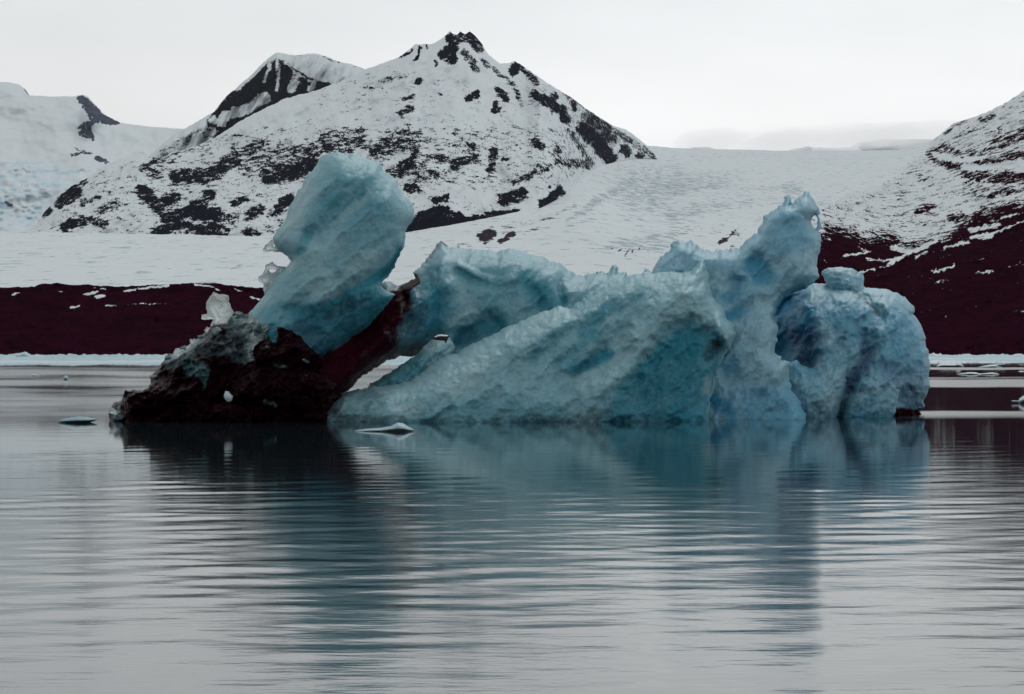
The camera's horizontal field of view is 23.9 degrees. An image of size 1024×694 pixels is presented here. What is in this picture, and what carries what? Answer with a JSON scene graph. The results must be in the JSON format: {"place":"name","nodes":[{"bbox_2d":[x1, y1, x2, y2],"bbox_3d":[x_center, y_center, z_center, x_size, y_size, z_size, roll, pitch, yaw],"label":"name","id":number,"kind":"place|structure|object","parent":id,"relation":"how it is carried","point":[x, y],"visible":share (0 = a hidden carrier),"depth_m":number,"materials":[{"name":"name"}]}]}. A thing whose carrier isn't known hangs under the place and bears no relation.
{"place":"outdoors","nodes":[
{"label":"outdoors","id":0,"kind":"place"},
{"bbox_2d":[0,82,182,231],"bbox_3d":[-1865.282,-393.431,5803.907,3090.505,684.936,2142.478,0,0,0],"label":"snowfield","id":1,"kind":"structure","parent":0,"point":[52,149],"depth_m":5873.63,"materials":[{"name":"white snow"}]},
{"bbox_2d":[150,52,364,156],"bbox_3d":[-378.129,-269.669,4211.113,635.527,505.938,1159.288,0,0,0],"label":"mountain peak","id":2,"kind":"structure","parent":0,"point":[275,78],"depth_m":4149.22,"materials":[{"name":"white snow"}]},
{"bbox_2d":[25,31,656,235],"bbox_3d":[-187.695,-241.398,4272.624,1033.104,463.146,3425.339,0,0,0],"label":"mountain","id":3,"kind":"structure","parent":0,"point":[449,128],"depth_m":3090.38,"materials":[{"name":"white snow"}]},
{"bbox_2d":[0,283,777,354],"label":"shore","id":4,"kind":"structure","parent":0,"point":[66,319],"depth_m":707.65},
{"bbox_2d":[0,141,930,287],"bbox_3d":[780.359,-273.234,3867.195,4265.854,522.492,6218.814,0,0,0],"label":"glacier","id":5,"kind":"object","parent":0,"point":[629,217],"visible":0.41,"depth_m":2335.14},
{"bbox_2d":[0,362,1023,693],"bbox_3d":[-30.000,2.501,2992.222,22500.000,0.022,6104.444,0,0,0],"label":"water","id":6,"kind":"structure","parent":0,"point":[838,554],"depth_m":29.61,"materials":[{"name":"grey liquid"}]},
{"bbox_2d":[58,416,96,422],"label":"ice floe","id":7,"kind":"object","parent":6,"relation":"on","point":[78,419],"visible":0.97,"depth_m":79.84,"materials":[{"name":"white ice"}]},
{"bbox_2d":[356,422,413,431],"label":"ice floe","id":8,"kind":"object","parent":6,"relation":"on","point":[397,426],"visible":0.91,"depth_m":71.47,"materials":[{"name":"white ice"}]},
{"bbox_2d":[0,353,1023,365],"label":"brash ice","id":9,"kind":"structure","parent":6,"relation":"on","point":[96,359],"depth_m":433.46,"materials":[{"name":"white ice"}]},
{"bbox_2d":[0,352,28,356],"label":"bergy bit","id":10,"kind":"object","parent":9,"relation":"on","point":[26,354],"visible":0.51,"depth_m":563.32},
{"bbox_2d":[109,152,929,422],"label":"iceberg","id":11,"kind":"object","parent":6,"relation":"on","point":[690,330],"visible":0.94,"depth_m":82.99,"materials":[{"name":"blue ice"}]},
{"bbox_2d":[433,334,448,342],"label":"stone","id":12,"kind":"object","parent":11,"relation":"on","point":[441,337],"visible":1,"depth_m":83.12,"materials":[{"name":"black stone"}]},
{"bbox_2d":[937,361,963,366],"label":"ice floe","id":13,"kind":"object","parent":6,"relation":"on","point":[957,364],"visible":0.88,"depth_m":303.83,"materials":[{"name":"white ice"}]},
{"bbox_2d":[960,372,997,374],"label":"ice floe","id":14,"kind":"object","parent":6,"relation":"on","point":[975,373],"visible":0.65,"depth_m":219.75,"materials":[{"name":"white ice"}]},
{"bbox_2d":[981,364,1004,366],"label":"ice floe","id":15,"kind":"object","parent":6,"relation":"on","point":[995,365],"visible":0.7,"depth_m":297.96,"materials":[{"name":"white ice"}]},
{"bbox_2d":[1012,396,1023,402],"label":"ice floe","id":16,"kind":"object","parent":6,"relation":"on","point":[1021,400],"visible":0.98,"depth_m":107.27,"materials":[{"name":"white ice"}]},
{"bbox_2d":[0,0,1023,150],"label":"sky","id":17,"kind":"structure","parent":0,"point":[773,75],"materials":[{"name":"white"}]},
{"bbox_2d":[693,139,932,150],"bbox_3d":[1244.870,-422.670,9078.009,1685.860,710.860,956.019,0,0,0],"label":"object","id":18,"kind":"structure","parent":0,"point":[888,144],"depth_m":8959.56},
{"bbox_2d":[811,91,1023,354],"bbox_3d":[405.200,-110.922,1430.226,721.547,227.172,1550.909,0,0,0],"label":"hillside","id":19,"kind":"structure","parent":0,"point":[933,234],"depth_m":1059.73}
]}

